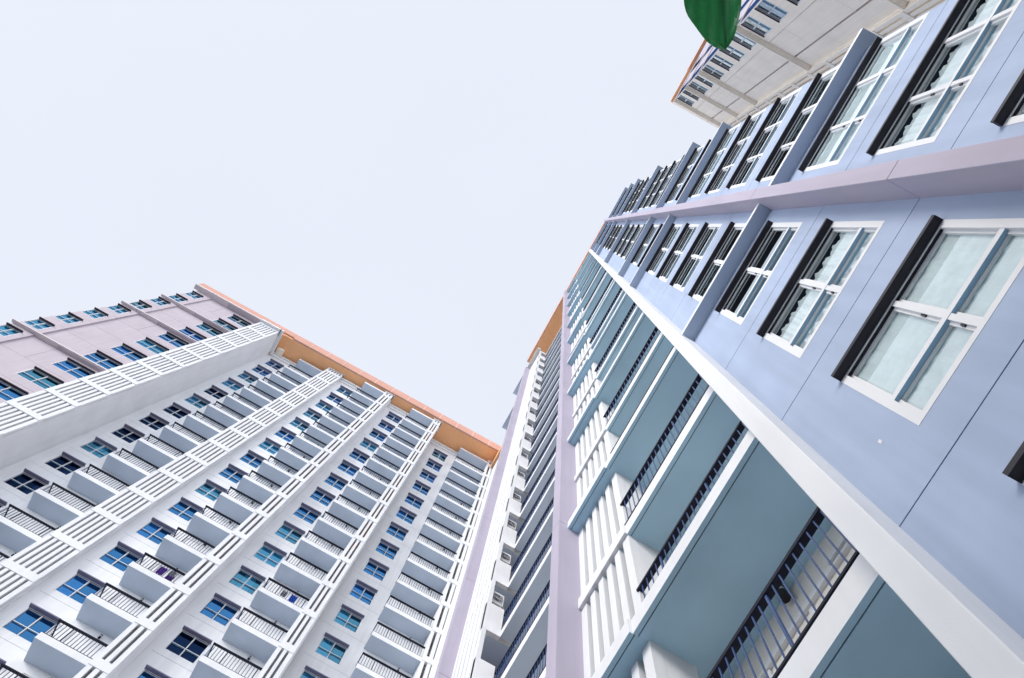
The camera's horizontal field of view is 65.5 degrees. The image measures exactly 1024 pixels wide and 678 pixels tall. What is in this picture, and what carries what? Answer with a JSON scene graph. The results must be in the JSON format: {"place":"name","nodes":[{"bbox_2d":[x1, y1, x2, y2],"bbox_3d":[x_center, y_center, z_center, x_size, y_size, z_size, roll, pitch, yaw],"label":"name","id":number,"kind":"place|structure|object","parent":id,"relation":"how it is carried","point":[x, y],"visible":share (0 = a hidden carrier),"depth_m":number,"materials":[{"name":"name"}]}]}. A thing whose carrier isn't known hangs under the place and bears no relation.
{"place":"outdoors","nodes":[
{"label":"outdoors","id":0,"kind":"place"},
{"bbox_2d":[154,563,179,581],"bbox_3d":[-14.207,9.718,32.289,0.924,0.960,0.523,29,-81,0],"label":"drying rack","id":1,"kind":"object","parent":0,"point":[168,576],"visible":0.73,"depth_m":32.50,"materials":[{"name":"purple plastic"}]},
{"bbox_2d":[0,283,500,677],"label":"apartment building","id":2,"kind":"structure","parent":0,"point":[238,467],"depth_m":41.59,"materials":[{"name":"paint"}]},
{"bbox_2d":[0,322,22,336],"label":"window","id":3,"kind":"structure","parent":2,"relation":"in","point":[7,329],"depth_m":44.24,"materials":[{"name":"blue glass"}]},
{"bbox_2d":[0,377,28,400],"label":"window","id":4,"kind":"structure","parent":2,"relation":"in","point":[7,392],"depth_m":38.79,"materials":[{"name":"blue glass"}]},
{"bbox_2d":[2,468,49,494],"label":"window","id":5,"kind":"structure","parent":2,"relation":"in","point":[23,482],"depth_m":36.08,"materials":[{"name":"blue glass"}]},
{"bbox_2d":[1,602,60,643],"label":"window","id":6,"kind":"structure","parent":2,"relation":"in","point":[26,625],"depth_m":27.67,"materials":[{"name":"blue glass"}]},
{"bbox_2d":[22,317,54,329],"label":"window","id":7,"kind":"structure","parent":2,"relation":"in","point":[38,324],"depth_m":46.85,"materials":[{"name":"blue glass"}]},
{"bbox_2d":[16,366,63,388],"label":"window","id":8,"kind":"structure","parent":2,"relation":"in","point":[38,377],"depth_m":41.77,"materials":[{"name":"blue glass"}]},
{"bbox_2d":[43,451,85,475],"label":"window","id":9,"kind":"structure","parent":2,"relation":"in","point":[65,465],"depth_m":38.86,"materials":[{"name":"blue glass"}]},
{"bbox_2d":[54,312,83,323],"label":"window","id":10,"kind":"structure","parent":2,"relation":"in","point":[69,318],"depth_m":49.62,"materials":[{"name":"blue glass"}]},
{"bbox_2d":[51,357,95,378],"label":"window","id":11,"kind":"structure","parent":2,"relation":"in","point":[69,365],"depth_m":44.09,"materials":[{"name":"blue glass"}]},
{"bbox_2d":[54,569,105,604],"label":"window","id":12,"kind":"structure","parent":2,"relation":"in","point":[77,587],"depth_m":30.45,"materials":[{"name":"blue glass"}]},
{"bbox_2d":[82,307,108,318],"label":"window","id":13,"kind":"structure","parent":2,"relation":"in","point":[95,313],"depth_m":52.40,"materials":[{"name":"blue glass"}]},
{"bbox_2d":[79,436,116,458],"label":"window","id":14,"kind":"structure","parent":2,"relation":"in","point":[100,450],"depth_m":42.01,"materials":[{"name":"blue glass"}]},
{"bbox_2d":[82,350,122,368],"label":"window","id":15,"kind":"structure","parent":2,"relation":"in","point":[105,361],"depth_m":46.88,"materials":[{"name":"blue glass"}]},
{"bbox_2d":[107,303,130,313],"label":"window","id":16,"kind":"structure","parent":2,"relation":"in","point":[119,308],"depth_m":55.19,"materials":[{"name":"blue glass"}]},
{"bbox_2d":[98,541,143,572],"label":"window","id":17,"kind":"structure","parent":2,"relation":"in","point":[118,557],"depth_m":33.24,"materials":[{"name":"blue glass"}]},
{"bbox_2d":[110,423,144,443],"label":"window","id":18,"kind":"structure","parent":2,"relation":"in","point":[126,433],"depth_m":44.43,"materials":[{"name":"glass"}]},
{"bbox_2d":[110,343,146,360],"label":"window","id":19,"kind":"structure","parent":2,"relation":"in","point":[130,353],"depth_m":49.66,"materials":[{"name":"blue glass"}]},
{"bbox_2d":[129,300,151,309],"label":"window","id":20,"kind":"structure","parent":2,"relation":"in","point":[139,304],"depth_m":58.31,"materials":[{"name":"blue glass"}]},
{"bbox_2d":[134,337,169,353],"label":"window","id":21,"kind":"structure","parent":2,"relation":"in","point":[148,343],"depth_m":52.48,"materials":[{"name":"blue glass"}]},
{"bbox_2d":[137,412,169,430],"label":"window","id":22,"kind":"structure","parent":2,"relation":"in","point":[151,420],"depth_m":47.23,"materials":[{"name":"glass"}]},
{"bbox_2d":[136,664,171,677],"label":"window","id":23,"kind":"structure","parent":2,"relation":"in","point":[154,673],"depth_m":28.20,"materials":[{"name":"blue glass"}]},
{"bbox_2d":[135,517,175,544],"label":"window","id":24,"kind":"structure","parent":2,"relation":"in","point":[151,531],"depth_m":36.00,"materials":[{"name":"blue glass"}]},
{"bbox_2d":[149,296,170,305],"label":"window","id":25,"kind":"structure","parent":2,"relation":"in","point":[159,300],"depth_m":60.73,"materials":[{"name":"blue glass"}]},
{"bbox_2d":[156,331,188,347],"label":"window","id":26,"kind":"structure","parent":2,"relation":"in","point":[170,338],"depth_m":55.23,"materials":[{"name":"blue glass"}]},
{"bbox_2d":[161,402,191,418],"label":"window","id":27,"kind":"structure","parent":2,"relation":"in","point":[179,412],"depth_m":50.00,"materials":[{"name":"glass"}]},
{"bbox_2d":[166,497,203,521],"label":"window","id":28,"kind":"structure","parent":2,"relation":"in","point":[181,509],"depth_m":38.79,"materials":[{"name":"blue glass"}]},
{"bbox_2d":[164,625,212,664],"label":"window","id":29,"kind":"structure","parent":2,"relation":"in","point":[189,647],"depth_m":30.48,"materials":[{"name":"blue glass"}]},
{"bbox_2d":[178,326,206,340],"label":"window","id":30,"kind":"structure","parent":2,"relation":"in","point":[191,333],"depth_m":58.10,"materials":[{"name":"blue glass"}]},
{"bbox_2d":[183,393,210,408],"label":"window","id":31,"kind":"structure","parent":2,"relation":"in","point":[200,402],"depth_m":53.15,"materials":[{"name":"blue glass"}]},
{"bbox_2d":[194,322,222,335],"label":"window","id":32,"kind":"structure","parent":2,"relation":"in","point":[203,326],"depth_m":61.13,"materials":[{"name":"blue glass"}]},
{"bbox_2d":[193,479,226,501],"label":"window","id":33,"kind":"structure","parent":2,"relation":"in","point":[207,489],"depth_m":41.99,"materials":[{"name":"blue glass"}]},
{"bbox_2d":[203,385,228,399],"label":"window","id":34,"kind":"structure","parent":2,"relation":"in","point":[219,393],"depth_m":55.56,"materials":[{"name":"glass"}]},
{"bbox_2d":[199,593,241,626],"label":"window","id":35,"kind":"structure","parent":2,"relation":"in","point":[221,612],"depth_m":33.27,"materials":[{"name":"blue glass"}]},
{"bbox_2d":[213,318,237,330],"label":"window","id":36,"kind":"structure","parent":2,"relation":"in","point":[219,321],"depth_m":63.89,"materials":[{"name":"blue glass"}]},
{"bbox_2d":[221,377,244,390],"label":"window","id":37,"kind":"structure","parent":2,"relation":"in","point":[235,385],"depth_m":58.40,"materials":[{"name":"blue glass"}]},
{"bbox_2d":[217,463,248,483],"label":"window","id":38,"kind":"structure","parent":2,"relation":"in","point":[230,473],"depth_m":44.36,"materials":[{"name":"blue glass"}]},
{"bbox_2d":[226,314,251,326],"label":"window","id":39,"kind":"structure","parent":2,"relation":"in","point":[234,318],"depth_m":66.66,"materials":[{"name":"blue glass"}]},
{"bbox_2d":[228,565,265,594],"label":"window","id":40,"kind":"structure","parent":2,"relation":"in","point":[246,580],"depth_m":36.49,"materials":[{"name":"blue glass"}]},
{"bbox_2d":[236,370,258,383],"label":"window","id":41,"kind":"structure","parent":2,"relation":"in","point":[249,378],"depth_m":61.44,"materials":[{"name":"blue glass"}]},
{"bbox_2d":[238,449,266,468],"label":"window","id":42,"kind":"structure","parent":2,"relation":"in","point":[253,459],"depth_m":47.12,"materials":[{"name":"blue glass"}]},
{"bbox_2d":[251,364,271,376],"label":"window","id":43,"kind":"structure","parent":2,"relation":"in","point":[259,369],"depth_m":63.94,"materials":[{"name":"blue glass"}]},
{"bbox_2d":[252,541,286,567],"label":"window","id":44,"kind":"structure","parent":2,"relation":"in","point":[271,556],"depth_m":38.86,"materials":[{"name":"blue glass"}]},
{"bbox_2d":[257,437,283,454],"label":"window","id":45,"kind":"structure","parent":2,"relation":"in","point":[267,445],"depth_m":49.94,"materials":[{"name":"blue glass"}]},
{"bbox_2d":[264,359,283,369],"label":"window","id":46,"kind":"structure","parent":2,"relation":"in","point":[272,363],"depth_m":66.70,"materials":[{"name":"blue glass"}]},
{"bbox_2d":[274,426,297,442],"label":"window","id":47,"kind":"structure","parent":2,"relation":"in","point":[288,436],"depth_m":52.68,"materials":[{"name":"blue glass"}]},
{"bbox_2d":[273,520,305,544],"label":"window","id":48,"kind":"structure","parent":2,"relation":"in","point":[289,533],"depth_m":42.02,"materials":[{"name":"blue glass"}]},
{"bbox_2d":[288,416,309,431],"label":"window","id":49,"kind":"structure","parent":2,"relation":"in","point":[297,422],"depth_m":55.82,"materials":[{"name":"blue glass"}]},
{"bbox_2d":[292,502,321,524],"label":"window","id":50,"kind":"structure","parent":2,"relation":"in","point":[308,514],"depth_m":44.41,"materials":[{"name":"blue glass"}]},
{"bbox_2d":[302,407,321,420],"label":"window","id":51,"kind":"structure","parent":2,"relation":"in","point":[310,413],"depth_m":58.59,"materials":[{"name":"blue glass"}]},
{"bbox_2d":[299,665,328,677],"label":"window","id":52,"kind":"structure","parent":2,"relation":"in","point":[309,672],"depth_m":33.92,"materials":[{"name":"blue glass"}]},
{"bbox_2d":[309,486,335,506],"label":"window","id":53,"kind":"structure","parent":2,"relation":"in","point":[322,496],"depth_m":47.20,"materials":[{"name":"blue glass"}]},
{"bbox_2d":[314,399,332,411],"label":"window","id":54,"kind":"structure","parent":2,"relation":"in","point":[321,404],"depth_m":61.13,"materials":[{"name":"blue glass"}]},
{"bbox_2d":[314,632,349,664],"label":"window","id":55,"kind":"structure","parent":2,"relation":"in","point":[331,649],"depth_m":36.68,"materials":[{"name":"blue glass"}]},
{"bbox_2d":[325,392,343,404],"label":"window","id":56,"kind":"structure","parent":2,"relation":"in","point":[331,396],"depth_m":63.82,"materials":[{"name":"blue glass"}]},
{"bbox_2d":[323,472,348,490],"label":"window","id":57,"kind":"structure","parent":2,"relation":"in","point":[333,480],"depth_m":49.99,"materials":[{"name":"blue glass"}]},
{"bbox_2d":[336,385,352,396],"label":"window","id":58,"kind":"structure","parent":2,"relation":"in","point":[345,391],"depth_m":66.70,"materials":[{"name":"blue glass"}]},
{"bbox_2d":[336,459,359,476],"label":"window","id":59,"kind":"structure","parent":2,"relation":"in","point":[345,466],"depth_m":52.74,"materials":[{"name":"blue glass"}]},
{"bbox_2d":[333,604,364,632],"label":"window","id":60,"kind":"structure","parent":2,"relation":"in","point":[351,620],"depth_m":39.45,"materials":[{"name":"blue glass"}]},
{"bbox_2d":[348,448,369,463],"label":"window","id":61,"kind":"structure","parent":2,"relation":"in","point":[356,454],"depth_m":55.55,"materials":[{"name":"blue glass"}]},
{"bbox_2d":[349,579,377,605],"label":"window","id":62,"kind":"structure","parent":2,"relation":"in","point":[362,592],"depth_m":41.82,"materials":[{"name":"blue glass"}]},
{"bbox_2d":[359,437,378,452],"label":"window","id":63,"kind":"structure","parent":2,"relation":"in","point":[372,446],"depth_m":58.39,"materials":[{"name":"blue glass"}]},
{"bbox_2d":[362,557,388,581],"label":"window","id":64,"kind":"structure","parent":2,"relation":"in","point":[373,568],"depth_m":44.62,"materials":[{"name":"blue glass"}]},
{"bbox_2d":[368,428,387,441],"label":"window","id":65,"kind":"structure","parent":2,"relation":"in","point":[375,433],"depth_m":61.10,"materials":[{"name":"blue glass"}]},
{"bbox_2d":[377,419,395,432],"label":"window","id":66,"kind":"structure","parent":2,"relation":"in","point":[383,424],"depth_m":63.89,"materials":[{"name":"blue glass"}]},
{"bbox_2d":[375,538,399,559],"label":"window","id":67,"kind":"structure","parent":2,"relation":"in","point":[385,548],"depth_m":47.39,"materials":[{"name":"blue glass"}]},
{"bbox_2d":[385,411,402,423],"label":"window","id":68,"kind":"structure","parent":2,"relation":"in","point":[395,418],"depth_m":66.68,"materials":[{"name":"blue glass"}]},
{"bbox_2d":[386,521,408,540],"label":"window","id":69,"kind":"structure","parent":2,"relation":"in","point":[393,529],"depth_m":50.19,"materials":[{"name":"blue glass"}]},
{"bbox_2d":[395,506,416,524],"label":"window","id":70,"kind":"structure","parent":2,"relation":"in","point":[409,517],"depth_m":52.95,"materials":[{"name":"blue glass"}]},
{"bbox_2d":[404,492,424,509],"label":"window","id":71,"kind":"structure","parent":2,"relation":"in","point":[411,499],"depth_m":55.77,"materials":[{"name":"blue glass"}]},
{"bbox_2d":[412,480,430,495],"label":"window","id":72,"kind":"structure","parent":2,"relation":"in","point":[423,488],"depth_m":58.52,"materials":[{"name":"blue glass"}]},
{"bbox_2d":[419,468,436,482],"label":"window","id":73,"kind":"structure","parent":2,"relation":"in","point":[426,475],"depth_m":61.29,"materials":[{"name":"blue glass"}]},
{"bbox_2d":[425,458,442,471],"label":"window","id":74,"kind":"structure","parent":2,"relation":"in","point":[430,463],"depth_m":64.09,"materials":[{"name":"blue glass"}]},
{"bbox_2d":[431,448,447,461],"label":"window","id":75,"kind":"structure","parent":2,"relation":"in","point":[436,453],"depth_m":67.10,"materials":[{"name":"blue glass"}]},
{"bbox_2d":[0,0,937,445],"label":"sky","id":76,"kind":"structure","parent":0,"point":[412,191],"materials":[{"name":"white"}]},
{"bbox_2d":[684,0,741,49],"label":"leaf","id":77,"kind":"object","parent":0,"point":[715,22],"visible":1,"depth_m":1.37,"materials":[{"name":"green plant"}]},
{"bbox_2d":[428,0,1023,677],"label":"apartment building","id":78,"kind":"structure","parent":0,"point":[776,374],"depth_m":8.11,"materials":[{"name":"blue paint"}]},
{"bbox_2d":[492,591,503,609],"bbox_3d":[-0.476,7.414,21.957,0.512,1.058,0.416,29,-81,0],"label":"air conditioner","id":79,"kind":"object","parent":78,"relation":"attached to","point":[498,599],"visible":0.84,"depth_m":22.05,"materials":[{"name":"white plastic"}]},
{"bbox_2d":[613,224,631,253],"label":"window","id":80,"kind":"structure","parent":78,"relation":"in","point":[628,228],"depth_m":39.98,"materials":[{"name":"grey paint"}]},
{"bbox_2d":[616,224,637,255],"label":"window","id":81,"kind":"structure","parent":78,"relation":"in","point":[633,227],"depth_m":37.20,"materials":[{"name":"grey paint"}]},
{"bbox_2d":[620,224,642,258],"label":"window","id":82,"kind":"structure","parent":78,"relation":"in","point":[639,227],"depth_m":34.43,"materials":[{"name":"grey paint"}]},
{"bbox_2d":[629,177,650,211],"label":"window","id":83,"kind":"structure","parent":78,"relation":"in","point":[648,178],"depth_m":45.11,"materials":[{"name":"grey paint"}]},
{"bbox_2d":[630,224,658,264],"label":"window","id":84,"kind":"structure","parent":78,"relation":"in","point":[653,228],"depth_m":28.89,"materials":[{"name":"grey paint"}]},
{"bbox_2d":[637,223,662,266],"bbox_3d":[4.556,-3.084,26.234,0.083,0.059,1.600,29,-81,0],"label":"window","id":85,"kind":"structure","parent":78,"relation":"in","point":[661,225],"depth_m":26.21,"materials":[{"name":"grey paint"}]},
{"bbox_2d":[637,168,664,209],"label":"window","id":86,"kind":"structure","parent":78,"relation":"in","point":[659,173],"depth_m":39.54,"materials":[{"name":"grey paint"}]},
{"bbox_2d":[643,164,671,207],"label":"window","id":87,"kind":"structure","parent":78,"relation":"in","point":[657,185],"depth_m":36.77,"materials":[{"name":"grey paint"}]},
{"bbox_2d":[645,223,682,274],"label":"window","id":88,"kind":"structure","parent":78,"relation":"in","point":[670,237],"depth_m":23.33,"materials":[{"name":"grey paint"}]},
{"bbox_2d":[649,159,680,206],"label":"window","id":89,"kind":"structure","parent":78,"relation":"in","point":[673,167],"depth_m":33.98,"materials":[{"name":"grey paint"}]},
{"bbox_2d":[656,223,699,281],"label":"window","id":90,"kind":"structure","parent":78,"relation":"in","point":[690,229],"depth_m":20.51,"materials":[{"name":"grey paint"}]},
{"bbox_2d":[665,145,704,202],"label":"window","id":91,"kind":"structure","parent":78,"relation":"in","point":[694,156],"depth_m":28.42,"materials":[{"name":"grey paint"}]},
{"bbox_2d":[675,139,711,200],"bbox_3d":[5.876,-5.476,25.805,0.083,0.059,2.190,29,-81,0],"label":"window","id":92,"kind":"structure","parent":78,"relation":"in","point":[709,140],"depth_m":25.78,"materials":[{"name":"glass"}]},
{"bbox_2d":[669,222,721,291],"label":"window","id":93,"kind":"structure","parent":78,"relation":"in","point":[711,230],"depth_m":17.64,"materials":[{"name":"grey paint"}]},
{"bbox_2d":[688,123,740,197],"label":"window","id":94,"kind":"structure","parent":78,"relation":"in","point":[728,134],"depth_m":22.86,"materials":[{"name":"glass"}]},
{"bbox_2d":[688,221,745,301],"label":"window","id":95,"kind":"structure","parent":78,"relation":"in","point":[736,228],"depth_m":15.05,"materials":[{"name":"grey paint"}]},
{"bbox_2d":[704,108,766,193],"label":"window","id":96,"kind":"structure","parent":78,"relation":"in","point":[753,121],"depth_m":20.06,"materials":[{"name":"grey paint"}]},
{"bbox_2d":[714,220,802,324],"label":"window","id":97,"kind":"structure","parent":78,"relation":"in","point":[772,248],"depth_m":11.90,"materials":[{"name":"grey paint"}]},
{"bbox_2d":[726,87,801,188],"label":"window","id":98,"kind":"structure","parent":78,"relation":"in","point":[783,107],"depth_m":17.20,"materials":[{"name":"grey paint"}]},
{"bbox_2d":[755,65,838,181],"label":"window","id":99,"kind":"structure","parent":78,"relation":"in","point":[825,78],"depth_m":14.60,"materials":[{"name":"glass"}]},
{"bbox_2d":[756,218,884,357],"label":"window","id":100,"kind":"structure","parent":78,"relation":"in","point":[845,244],"depth_m":9.18,"materials":[{"name":"grey paint"}]},
{"bbox_2d":[798,11,929,171],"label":"window","id":101,"kind":"structure","parent":78,"relation":"in","point":[891,49],"depth_m":11.53,"materials":[{"name":"white glass"}]},
{"bbox_2d":[831,215,1023,425],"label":"window","id":102,"kind":"structure","parent":78,"relation":"in","point":[966,269],"depth_m":6.19,"materials":[{"name":"white glass"}]},
{"bbox_2d":[866,0,1021,155],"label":"window","id":103,"kind":"structure","parent":78,"relation":"in","point":[980,23],"depth_m":8.84,"materials":[{"name":"white glass"}]},
{"bbox_2d":[990,69,1023,126],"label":"window","id":104,"kind":"structure","parent":78,"relation":"in","point":[1017,115],"depth_m":6.56,"materials":[{"name":"grey paint"}]},
{"bbox_2d":[1002,441,1023,484],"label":"window","id":105,"kind":"structure","parent":78,"relation":"in","point":[1014,469],"depth_m":4.20,"materials":[{"name":"grey paint"}]},
{"bbox_2d":[670,0,946,127],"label":"apartment building","id":106,"kind":"structure","parent":0,"point":[772,53],"depth_m":38.94,"materials":[{"name":"beige paint"}]},
{"bbox_2d":[688,81,707,93],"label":"window","id":107,"kind":"structure","parent":106,"relation":"in","point":[693,85],"depth_m":54.61,"materials":[{"name":"grey glass"}]},
{"bbox_2d":[702,64,724,79],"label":"window","id":108,"kind":"structure","parent":106,"relation":"in","point":[708,69],"depth_m":49.04,"materials":[{"name":"grey glass"}]},
{"bbox_2d":[710,54,733,70],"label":"window","id":109,"kind":"structure","parent":106,"relation":"in","point":[723,63],"depth_m":46.26,"materials":[{"name":"grey glass"}]},
{"bbox_2d":[719,45,745,60],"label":"window","id":110,"kind":"structure","parent":106,"relation":"in","point":[732,52],"depth_m":43.53,"materials":[{"name":"grey glass"}]},
{"bbox_2d":[733,32,756,49],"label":"window","id":111,"kind":"structure","parent":106,"relation":"in","point":[744,41],"depth_m":40.79,"materials":[{"name":"grey glass"}]},
{"bbox_2d":[741,15,771,37],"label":"window","id":112,"kind":"structure","parent":106,"relation":"in","point":[756,26],"depth_m":37.90,"materials":[{"name":"grey glass"}]},
{"bbox_2d":[755,0,788,22],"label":"window","id":113,"kind":"structure","parent":106,"relation":"in","point":[772,11],"depth_m":35.12,"materials":[{"name":"grey glass"}]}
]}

